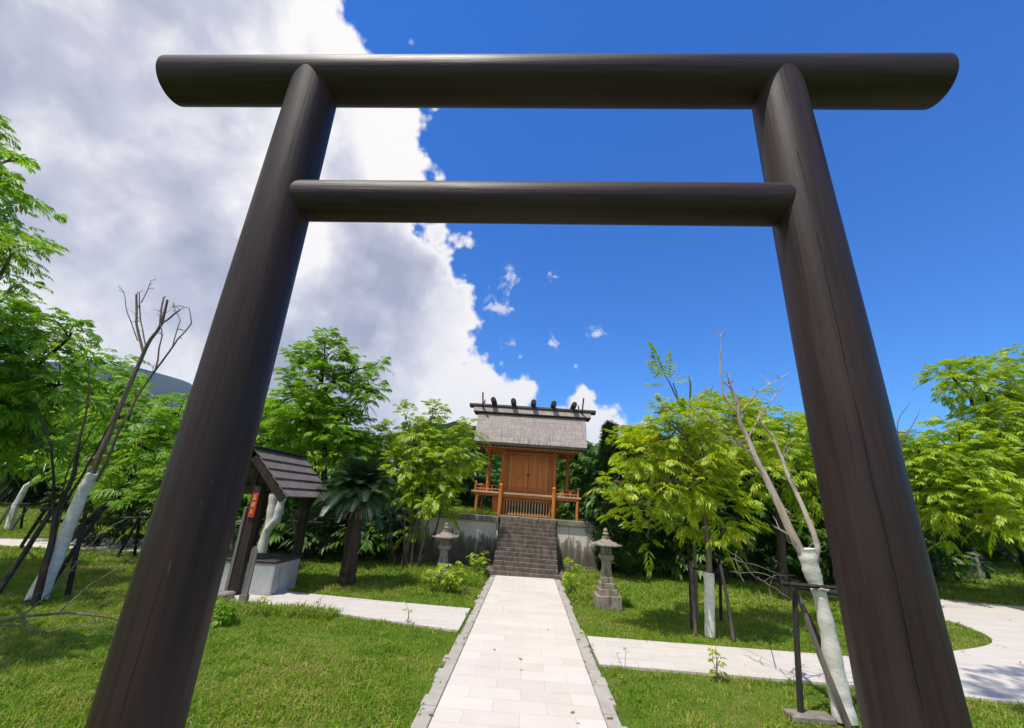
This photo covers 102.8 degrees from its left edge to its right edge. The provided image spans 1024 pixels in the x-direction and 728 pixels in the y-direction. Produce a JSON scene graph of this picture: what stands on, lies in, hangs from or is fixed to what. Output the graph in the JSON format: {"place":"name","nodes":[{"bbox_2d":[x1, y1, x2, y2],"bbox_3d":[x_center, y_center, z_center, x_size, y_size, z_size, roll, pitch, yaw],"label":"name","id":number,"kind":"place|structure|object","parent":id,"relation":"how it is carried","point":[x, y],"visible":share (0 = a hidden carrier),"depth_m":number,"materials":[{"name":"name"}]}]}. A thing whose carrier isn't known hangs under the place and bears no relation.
{"place":"outdoors","nodes":[
{"label":"outdoors","id":0,"kind":"place"},
{"bbox_2d":[0,361,191,423],"bbox_3d":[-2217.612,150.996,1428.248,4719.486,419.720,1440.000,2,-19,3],"label":"mountain","id":1,"kind":"structure","parent":0,"point":[164,384],"depth_m":1341.58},
{"bbox_2d":[0,538,289,555],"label":"path","id":2,"kind":"structure","parent":0,"point":[44,542],"depth_m":10.64,"materials":[{"name":"stone"}]},
{"bbox_2d":[231,590,469,632],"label":"side path","id":3,"kind":"structure","parent":0,"point":[447,618],"depth_m":6.12,"materials":[{"name":"concrete"}]},
{"bbox_2d":[315,421,672,464],"bbox_3d":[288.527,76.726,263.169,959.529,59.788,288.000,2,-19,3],"label":"hill","id":4,"kind":"structure","parent":0,"point":[450,424],"depth_m":205.15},
{"bbox_2d":[412,503,586,521],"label":"tall grass","id":5,"kind":"structure","parent":0,"point":[469,510],"depth_m":11.92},
{"bbox_2d":[0,498,1023,727],"bbox_3d":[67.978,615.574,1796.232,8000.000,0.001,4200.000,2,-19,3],"label":"ground","id":6,"kind":"structure","parent":0,"point":[621,715],"depth_m":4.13,"materials":[{"name":"plant"}]},
{"bbox_2d":[0,503,31,531],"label":"tree stakes","id":7,"kind":"object","parent":6,"relation":"on","point":[21,516],"visible":0.94,"depth_m":13.45,"materials":[{"name":"brown wood"}]},
{"bbox_2d":[4,464,45,528],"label":"tree","id":8,"kind":"object","parent":6,"relation":"on","point":[10,520],"visible":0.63,"depth_m":13.50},
{"bbox_2d":[0,115,69,302],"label":"tall tree","id":9,"kind":"object","parent":6,"relation":"on","point":[9,242],"visible":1,"depth_m":6.17,"materials":[{"name":"green plant"}]},
{"bbox_2d":[2,398,81,502],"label":"broadleaf tree","id":10,"kind":"object","parent":6,"relation":"on","point":[32,478],"visible":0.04,"depth_m":23.80,"materials":[{"name":"green plant"}]},
{"bbox_2d":[0,506,103,601],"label":"tree stakes","id":11,"kind":"object","parent":6,"relation":"on","point":[73,554],"visible":0.68,"depth_m":6.11,"materials":[{"name":"brown wood"}]},
{"bbox_2d":[0,290,115,490],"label":"golden rain tree","id":12,"kind":"object","parent":6,"relation":"on","point":[18,412],"visible":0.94,"depth_m":7.16,"materials":[{"name":"green plant"}]},
{"bbox_2d":[37,485,88,508],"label":"shrub","id":13,"kind":"object","parent":6,"relation":"on","point":[57,494],"visible":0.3,"depth_m":22.26,"materials":[{"name":"green plant"}]},
{"bbox_2d":[19,371,116,605],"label":"multi stem tree","id":14,"kind":"object","parent":6,"relation":"on","point":[45,564],"visible":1,"depth_m":5.91,"materials":[{"name":"brown plant"}]},
{"bbox_2d":[0,394,135,491],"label":"broadleaf tree","id":15,"kind":"object","parent":6,"relation":"on","point":[37,450],"visible":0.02,"depth_m":23.94,"materials":[{"name":"green plant"}]},
{"bbox_2d":[0,516,137,632],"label":"fallen branch","id":16,"kind":"object","parent":6,"relation":"on","point":[54,613],"visible":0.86,"depth_m":3.96,"materials":[{"name":"wood"}]},
{"bbox_2d":[17,346,188,543],"bbox_3d":[-10.927,2.078,11.516,8.552,5.710,3.342,-5,-20,23],"label":"broadleaf tree","id":17,"kind":"object","parent":6,"relation":"on","point":[135,451],"visible":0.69,"depth_m":11.04,"materials":[{"name":"green plant"}]},
{"bbox_2d":[40,396,174,493],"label":"broadleaf tree","id":18,"kind":"object","parent":6,"relation":"on","point":[83,457],"visible":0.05,"depth_m":22.77,"materials":[{"name":"green plant"}]},
{"bbox_2d":[24,279,191,600],"bbox_3d":[-6.372,0.893,6.617,1.729,5.201,0.615,2,-19,3],"label":"bare tree","id":19,"kind":"object","parent":6,"relation":"on","point":[71,519],"visible":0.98,"depth_m":6.41,"materials":[{"name":"grey plant"}]},
{"bbox_2d":[71,499,154,547],"bbox_3d":[-10.612,4.591,11.122,1.927,1.793,2.139,-15,-26,43],"label":"shrub","id":20,"kind":"object","parent":6,"relation":"on","point":[106,521],"visible":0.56,"depth_m":10.93,"materials":[{"name":"green plant"}]},
{"bbox_2d":[116,512,148,557],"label":"tree stakes","id":21,"kind":"object","parent":6,"relation":"on","point":[137,523],"visible":0.9,"depth_m":8.80,"materials":[{"name":"brown wood"}]},
{"bbox_2d":[102,402,185,512],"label":"broadleaf tree","id":22,"kind":"object","parent":6,"relation":"on","point":[166,436],"depth_m":15.40,"materials":[{"name":"green plant"}]},
{"bbox_2d":[136,415,280,495],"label":"broadleaf tree","id":23,"kind":"object","parent":6,"relation":"on","point":[169,437],"depth_m":12.88,"materials":[{"name":"green plant"}]},
{"bbox_2d":[210,599,238,626],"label":"weed","id":24,"kind":"object","parent":6,"relation":"on","point":[231,612],"visible":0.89,"depth_m":5.10,"materials":[{"name":"green plant"}]},
{"bbox_2d":[217,590,235,599],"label":"stone block","id":25,"kind":"structure","parent":6,"relation":"on","point":[227,594],"depth_m":6.20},
{"bbox_2d":[238,545,257,604],"bbox_3d":[-3.898,3.172,6.048,0.120,0.900,0.070,2,-19,3],"label":"marker plank","id":26,"kind":"object","parent":6,"relation":"on","point":[244,595],"visible":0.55,"depth_m":6.05,"materials":[{"name":"wood"}]},
{"bbox_2d":[229,524,278,553],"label":"shrub","id":27,"kind":"object","parent":6,"relation":"on","point":[236,535],"visible":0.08,"depth_m":10.19,"materials":[{"name":"green plant"}]},
{"bbox_2d":[219,553,301,595],"bbox_3d":[-4.347,3.595,6.989,1.030,0.560,0.800,2,-19,3],"label":"well basin","id":28,"kind":"object","parent":6,"relation":"on","point":[275,573],"visible":0.49,"depth_m":6.69,"materials":[{"name":"grey concrete"}]},
{"bbox_2d":[235,510,293,548],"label":"shrub","id":29,"kind":"object","parent":6,"relation":"on","point":[273,543],"visible":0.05,"depth_m":11.67,"materials":[{"name":"green plant"}]},
{"bbox_2d":[239,415,300,516],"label":"broadleaf tree","id":30,"kind":"object","parent":6,"relation":"on","point":[246,499],"visible":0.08,"depth_m":12.76,"materials":[{"name":"green plant"}]},
{"bbox_2d":[257,492,286,552],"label":"wrapped tree","id":31,"kind":"object","parent":6,"relation":"on","point":[274,513],"visible":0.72,"depth_m":9.04,"materials":[{"name":"fabric"}]},
{"bbox_2d":[224,445,328,595],"bbox_3d":[-4.505,2.826,7.495,1.616,2.425,1.720,2,-19,3],"label":"well hut","id":32,"kind":"object","parent":6,"relation":"on","point":[277,473],"visible":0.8,"depth_m":7.15,"materials":[{"name":"brown grey shingle"},{"name":"dark timber"},{"name":"light grey stone"}]},
{"bbox_2d":[231,509,323,569],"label":"tree stakes","id":33,"kind":"object","parent":6,"relation":"on","point":[293,520],"visible":0.34,"depth_m":9.09,"materials":[{"name":"brown wood"}]},
{"bbox_2d":[258,504,334,553],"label":"shrub","id":34,"kind":"object","parent":6,"relation":"on","point":[319,537],"visible":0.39,"depth_m":10.41,"materials":[{"name":"green plant"}]},
{"bbox_2d":[241,391,363,513],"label":"broadleaf tree","id":35,"kind":"object","parent":6,"relation":"on","point":[316,467],"visible":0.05,"depth_m":14.16,"materials":[{"name":"green plant"}]},
{"bbox_2d":[274,512,346,552],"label":"shrub","id":36,"kind":"object","parent":6,"relation":"on","point":[288,549],"visible":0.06,"depth_m":11.54,"materials":[{"name":"green plant"}]},
{"bbox_2d":[266,419,364,512],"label":"broadleaf tree","id":37,"kind":"object","parent":6,"relation":"on","point":[317,458],"visible":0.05,"depth_m":13.96,"materials":[{"name":"green plant"}]},
{"bbox_2d":[260,326,394,559],"bbox_3d":[-5.745,1.884,11.304,4.743,6.356,3.132,2,-19,3],"label":"golden rain tree","id":38,"kind":"object","parent":6,"relation":"on","point":[326,431],"visible":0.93,"depth_m":11.30,"materials":[{"name":"green plant"}]},
{"bbox_2d":[279,497,382,560],"bbox_3d":[-4.735,4.436,11.260,2.225,1.836,4.216,-1,-19,13],"label":"shrub","id":39,"kind":"object","parent":6,"relation":"on","point":[329,521],"visible":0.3,"depth_m":10.36,"materials":[{"name":"green plant"}]},
{"bbox_2d":[301,453,404,586],"bbox_3d":[-3.105,2.989,8.059,1.885,2.426,1.840,-9,-22,33],"label":"cycad","id":40,"kind":"object","parent":6,"relation":"on","point":[361,477],"visible":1,"depth_m":7.88,"materials":[{"name":"green plant"}]},
{"bbox_2d":[310,436,410,525],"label":"broadleaf tree","id":41,"kind":"object","parent":6,"relation":"on","point":[381,446],"visible":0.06,"depth_m":13.73,"materials":[{"name":"green plant"}]},
{"bbox_2d":[327,515,395,560],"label":"shrub","id":42,"kind":"object","parent":6,"relation":"on","point":[382,548],"visible":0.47,"depth_m":10.11,"materials":[{"name":"green plant"}]},
{"bbox_2d":[340,498,424,558],"bbox_3d":[-3.261,4.727,11.713,2.219,1.704,4.206,-2,-19,14],"label":"shrub","id":43,"kind":"object","parent":6,"relation":"on","point":[386,535],"visible":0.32,"depth_m":10.68,"materials":[{"name":"green plant"}]},
{"bbox_2d":[364,507,406,551],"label":"shrub","id":44,"kind":"object","parent":6,"relation":"on","point":[391,529],"visible":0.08,"depth_m":10.95,"materials":[{"name":"green plant"}]},
{"bbox_2d":[367,436,452,508],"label":"broadleaf tree","id":45,"kind":"object","parent":6,"relation":"on","point":[411,470],"visible":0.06,"depth_m":15.21,"materials":[{"name":"green plant"}]},
{"bbox_2d":[390,506,440,569],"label":"thin stems","id":46,"kind":"object","parent":6,"relation":"on","point":[405,559],"visible":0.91,"depth_m":9.62,"materials":[{"name":"brown plant"}]},
{"bbox_2d":[213,562,634,620],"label":"rough grass","id":47,"kind":"structure","parent":6,"relation":"on","point":[475,578],"depth_m":7.77,"materials":[{"name":"plant"}]},
{"bbox_2d":[359,398,490,565],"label":"golden rain tree","id":48,"kind":"object","parent":6,"relation":"on","point":[429,451],"visible":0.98,"depth_m":10.56,"materials":[{"name":"green plant"}]},
{"bbox_2d":[420,564,452,588],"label":"weed","id":49,"kind":"object","parent":6,"relation":"on","point":[434,585],"visible":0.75,"depth_m":7.71,"materials":[{"name":"green plant"}]},
{"bbox_2d":[388,509,499,565],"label":"retaining wall","id":50,"kind":"structure","parent":6,"relation":"on","point":[478,534],"depth_m":11.14,"materials":[{"name":"concrete"}]},
{"bbox_2d":[430,523,458,583],"bbox_3d":[-1.420,4.013,8.517,0.470,1.342,0.470,1,-19,6],"label":"stone lantern","id":51,"kind":"object","parent":6,"relation":"on","point":[445,536],"visible":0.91,"depth_m":8.48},
{"bbox_2d":[425,561,467,590],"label":"weed","id":52,"kind":"object","parent":6,"relation":"on","point":[452,577],"visible":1,"depth_m":7.47,"materials":[{"name":"green plant"}]},
{"bbox_2d":[427,438,502,509],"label":"broadleaf tree","id":53,"kind":"object","parent":6,"relation":"on","point":[469,485],"visible":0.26,"depth_m":16.91,"materials":[{"name":"green plant"}]},
{"bbox_2d":[466,551,490,573],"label":"weed","id":54,"kind":"object","parent":6,"relation":"on","point":[474,561],"visible":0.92,"depth_m":9.21,"materials":[{"name":"green plant"}]},
{"bbox_2d":[465,454,502,513],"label":"broadleaf tree","id":55,"kind":"object","parent":6,"relation":"on","point":[494,463],"visible":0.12,"depth_m":19.79,"materials":[{"name":"green plant"}]},
{"bbox_2d":[0,453,1018,561],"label":"woodland","id":56,"kind":"object","parent":6,"relation":"on","point":[12,493],"visible":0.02,"depth_m":23.86,"materials":[{"name":"plant"}]},
{"bbox_2d":[410,575,626,727],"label":"kerb","id":57,"kind":"structure","parent":6,"relation":"on","point":[433,696],"depth_m":4.04,"materials":[{"name":"grey stone"}]},
{"bbox_2d":[485,515,565,580],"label":"stone steps","id":58,"kind":"structure","parent":6,"relation":"on","point":[526,547],"depth_m":10.11,"materials":[{"name":"stone"}]},
{"bbox_2d":[84,53,972,727],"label":"torii gate","id":59,"kind":"structure","parent":6,"relation":"on","point":[902,661],"depth_m":2.08,"materials":[{"name":"wood"}]},
{"bbox_2d":[561,557,579,591],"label":"weed","id":60,"kind":"object","parent":6,"relation":"on","point":[566,577],"visible":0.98,"depth_m":7.98,"materials":[{"name":"green plant"}]},
{"bbox_2d":[550,441,600,518],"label":"broadleaf tree","id":61,"kind":"object","parent":6,"relation":"on","point":[576,467],"visible":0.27,"depth_m":17.48,"materials":[{"name":"green plant"}]},
{"bbox_2d":[556,519,597,571],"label":"retaining wall","id":62,"kind":"structure","parent":6,"relation":"on","point":[573,540],"depth_m":10.99,"materials":[{"name":"concrete"}]},
{"bbox_2d":[590,528,621,610],"bbox_3d":[1.666,3.606,7.217,0.470,1.342,0.470,3,-19,1],"label":"stone lantern","id":63,"kind":"object","parent":6,"relation":"on","point":[606,596],"visible":0.98,"depth_m":7.07,"materials":[{"name":"stone"}]},
{"bbox_2d":[580,420,643,569],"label":"conifer","id":64,"kind":"object","parent":6,"relation":"on","point":[607,450],"visible":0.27,"depth_m":12.00,"materials":[{"name":"green plant"}]},
{"bbox_2d":[588,457,679,575],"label":"conifer","id":65,"kind":"object","parent":6,"relation":"on","point":[629,564],"visible":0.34,"depth_m":10.32,"materials":[{"name":"green plant"}]},
{"bbox_2d":[596,529,675,574],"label":"shrub","id":66,"kind":"object","parent":6,"relation":"on","point":[637,544],"visible":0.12,"depth_m":10.54,"materials":[{"name":"green plant"}]},
{"bbox_2d":[572,422,718,538],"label":"broadleaf tree","id":67,"kind":"object","parent":6,"relation":"on","point":[600,484],"visible":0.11,"depth_m":11.81,"materials":[{"name":"green plant"}]},
{"bbox_2d":[640,524,699,570],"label":"shrub","id":68,"kind":"object","parent":6,"relation":"on","point":[681,556],"visible":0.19,"depth_m":10.32,"materials":[{"name":"green plant"}]},
{"bbox_2d":[643,341,714,619],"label":"pruned sapling","id":69,"kind":"object","parent":6,"relation":"on","point":[694,546],"visible":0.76,"depth_m":7.31,"materials":[{"name":"grey plant"}]},
{"bbox_2d":[582,417,783,574],"bbox_3d":[4.886,3.688,11.790,5.744,4.293,4.130,0,-19,9],"label":"broadleaf tree","id":70,"kind":"object","parent":6,"relation":"on","point":[722,514],"visible":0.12,"depth_m":10.68,"materials":[{"name":"green plant"}]},
{"bbox_2d":[582,391,800,637],"bbox_3d":[2.969,2.207,6.616,3.761,3.584,2.248,13,-21,-28],"label":"golden rain tree","id":71,"kind":"object","parent":6,"relation":"on","point":[685,454],"visible":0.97,"depth_m":6.27,"materials":[{"name":"green plant"}]},
{"bbox_2d":[643,521,760,584],"bbox_3d":[4.413,4.845,10.625,1.846,1.515,3.499,19,-24,-39],"label":"shrub","id":72,"kind":"object","parent":6,"relation":"on","point":[701,556],"visible":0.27,"depth_m":10.08,"materials":[{"name":"green plant"}]},
{"bbox_2d":[687,544,734,640],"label":"tree stakes","id":73,"kind":"object","parent":6,"relation":"on","point":[720,573],"visible":1,"depth_m":5.93,"materials":[{"name":"brown wood"}]},
{"bbox_2d":[653,538,776,580],"bbox_3d":[5.379,5.205,11.549,4.042,1.525,2.133,-7,-21,27],"label":"shrub","id":74,"kind":"object","parent":6,"relation":"on","point":[733,573],"visible":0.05,"depth_m":10.82,"materials":[{"name":"green plant"}]},
{"bbox_2d":[706,645,727,677],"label":"weed","id":75,"kind":"object","parent":6,"relation":"on","point":[717,664],"visible":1,"depth_m":4.23,"materials":[{"name":"green plant"}]},
{"bbox_2d":[696,534,788,576],"bbox_3d":[5.614,5.117,10.951,3.030,1.300,1.599,-10,-23,34],"label":"shrub","id":76,"kind":"object","parent":6,"relation":"on","point":[755,555],"visible":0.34,"depth_m":10.30,"materials":[{"name":"green plant"}]},
{"bbox_2d":[677,387,823,599],"bbox_3d":[6.421,2.782,9.337,4.456,4.588,2.824,6,-19,-8],"label":"golden rain tree","id":77,"kind":"object","parent":6,"relation":"on","point":[805,479],"visible":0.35,"depth_m":9.21,"materials":[{"name":"green plant"}]},
{"bbox_2d":[704,531,801,576],"bbox_3d":[6.691,5.359,11.733,2.002,1.476,3.794,6,-19,-8],"label":"shrub","id":78,"kind":"object","parent":6,"relation":"on","point":[791,559],"visible":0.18,"depth_m":10.53,"materials":[{"name":"green plant"}]},
{"bbox_2d":[695,422,828,571],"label":"broadleaf tree","id":79,"kind":"object","parent":6,"relation":"on","point":[768,521],"visible":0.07,"depth_m":10.97,"materials":[{"name":"green plant"}]},
{"bbox_2d":[712,530,831,584],"bbox_3d":[7.144,5.164,11.104,3.832,1.487,2.022,0,-19,7],"label":"shrub","id":80,"kind":"object","parent":6,"relation":"on","point":[766,544],"visible":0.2,"depth_m":10.61,"materials":[{"name":"green plant"}]},
{"bbox_2d":[697,327,858,725],"bbox_3d":[2.508,1.257,4.153,1.269,3.752,0.537,6,-19,-10],"label":"bare tree","id":81,"kind":"object","parent":6,"relation":"on","point":[808,558],"visible":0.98,"depth_m":3.82,"materials":[{"name":"grey plant"}]},
{"bbox_2d":[716,543,814,622],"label":"dead branches","id":82,"kind":"object","parent":81,"relation":"attached to","point":[772,577],"visible":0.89,"depth_m":4.54,"materials":[{"name":"wood"}]},
{"bbox_2d":[748,422,829,580],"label":"broadleaf tree","id":83,"kind":"object","parent":6,"relation":"on","point":[802,534],"visible":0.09,"depth_m":10.95,"materials":[{"name":"green plant"}]},
{"bbox_2d":[776,529,834,580],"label":"shrub","id":84,"kind":"object","parent":6,"relation":"on","point":[821,568],"visible":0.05,"depth_m":10.20,"materials":[{"name":"green plant"}]},
{"bbox_2d":[783,708,837,725],"bbox_3d":[2.531,3.000,3.477,0.360,0.050,0.150,2,-19,3],"label":"paving slab","id":85,"kind":"object","parent":6,"relation":"on","point":[822,717],"depth_m":3.43,"materials":[{"name":"grey stone"}]},
{"bbox_2d":[780,581,851,727],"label":"tree stakes","id":86,"kind":"object","parent":6,"relation":"on","point":[810,625],"visible":0.81,"depth_m":3.65,"materials":[{"name":"brown wood"}]},
{"bbox_2d":[804,525,834,580],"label":"shrub","id":87,"kind":"object","parent":6,"relation":"on","point":[827,552],"visible":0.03,"depth_m":10.33,"materials":[{"name":"green plant"}]},
{"bbox_2d":[803,440,1008,553],"bbox_3d":[11.128,4.290,12.797,4.506,4.420,5.904,12,-21,-24],"label":"broadleaf tree","id":88,"kind":"object","parent":6,"relation":"on","point":[937,536],"visible":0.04,"depth_m":10.97,"materials":[{"name":"green plant"}]},
{"bbox_2d":[922,504,942,577],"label":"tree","id":89,"kind":"object","parent":6,"relation":"on","point":[936,573],"visible":0.12,"depth_m":13.14,"materials":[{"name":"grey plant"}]},
{"bbox_2d":[907,446,1010,553],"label":"broadleaf tree","id":90,"kind":"object","parent":6,"relation":"on","point":[981,541],"depth_m":15.79,"materials":[{"name":"green plant"}]},
{"bbox_2d":[899,344,1023,574],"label":"golden rain tree","id":91,"kind":"object","parent":6,"relation":"on","point":[995,460],"visible":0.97,"depth_m":9.94,"materials":[{"name":"green plant"}]},
{"bbox_2d":[936,539,996,564],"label":"shrub","id":92,"kind":"object","parent":6,"relation":"on","point":[963,549],"visible":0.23,"depth_m":16.16,"materials":[{"name":"green plant"}]},
{"bbox_2d":[914,445,1021,566],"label":"broadleaf tree","id":93,"kind":"object","parent":6,"relation":"on","point":[985,547],"visible":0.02,"depth_m":16.76,"materials":[{"name":"green plant"}]},
{"bbox_2d":[925,541,1013,583],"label":"shrub","id":94,"kind":"object","parent":6,"relation":"on","point":[950,570],"visible":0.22,"depth_m":12.50,"materials":[{"name":"green plant"}]},
{"bbox_2d":[938,542,1010,567],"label":"shrub","id":95,"kind":"object","parent":6,"relation":"on","point":[994,555],"visible":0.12,"depth_m":17.29,"materials":[{"name":"green plant"}]},
{"bbox_2d":[968,546,990,579],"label":"tree stakes","id":96,"kind":"object","parent":6,"relation":"on","point":[980,573],"visible":0.68,"depth_m":13.30,"materials":[{"name":"grey wood"}]},
{"bbox_2d":[940,437,1022,566],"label":"broadleaf tree","id":97,"kind":"object","parent":6,"relation":"on","point":[1020,557],"depth_m":18.44,"materials":[{"name":"green plant"}]},
{"bbox_2d":[985,547,1020,567],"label":"shrub","id":98,"kind":"object","parent":6,"relation":"on","point":[1007,556],"visible":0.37,"depth_m":17.53,"materials":[{"name":"green plant"}]},
{"bbox_2d":[0,0,1023,447],"label":"sky","id":99,"kind":"structure","parent":0,"point":[149,186],"materials":[{"name":"blue"}]},
{"bbox_2d":[428,575,606,727],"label":"path","id":100,"kind":"structure","parent":0,"point":[549,685],"depth_m":4.11,"materials":[{"name":"stone"}]},
{"bbox_2d":[418,587,1020,722],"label":"leaf litter","id":101,"kind":"object","parent":100,"relation":"on","point":[521,669],"visible":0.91,"depth_m":4.32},
{"bbox_2d":[499,514,555,533],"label":"platform ground","id":102,"kind":"structure","parent":0,"point":[524,516],"depth_m":13.96,"materials":[{"name":"stone"}]},
{"bbox_2d":[469,392,595,520],"bbox_3d":[0.567,2.972,13.239,4.200,3.804,2.443,3,-19,3],"label":"wooden shrine","id":103,"kind":"object","parent":102,"relation":"on","point":[532,444],"visible":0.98,"depth_m":12.63,"materials":[{"name":"brown wood"}]},
{"bbox_2d":[510,455,528,490],"bbox_3d":[0.232,3.344,12.586,0.537,1.055,0.038,3,-19,3],"label":"door","id":104,"kind":"structure","parent":103,"relation":"in","point":[517,462],"depth_m":12.58,"materials":[{"name":"orange wood"}]},
{"bbox_2d":[528,456,546,492],"bbox_3d":[0.783,3.375,12.554,0.537,1.055,0.038,3,-19,3],"label":"door","id":105,"kind":"structure","parent":103,"relation":"in","point":[534,479],"depth_m":12.54,"materials":[{"name":"orange wood"}]},
{"bbox_2d":[547,503,575,519],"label":"weed","id":106,"kind":"object","parent":102,"relation":"on","point":[564,509],"visible":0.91,"depth_m":11.86,"materials":[{"name":"green plant"}]},
{"bbox_2d":[587,570,1023,704],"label":"side path","id":107,"kind":"structure","parent":0,"point":[993,671],"depth_m":4.89,"materials":[{"name":"concrete"}]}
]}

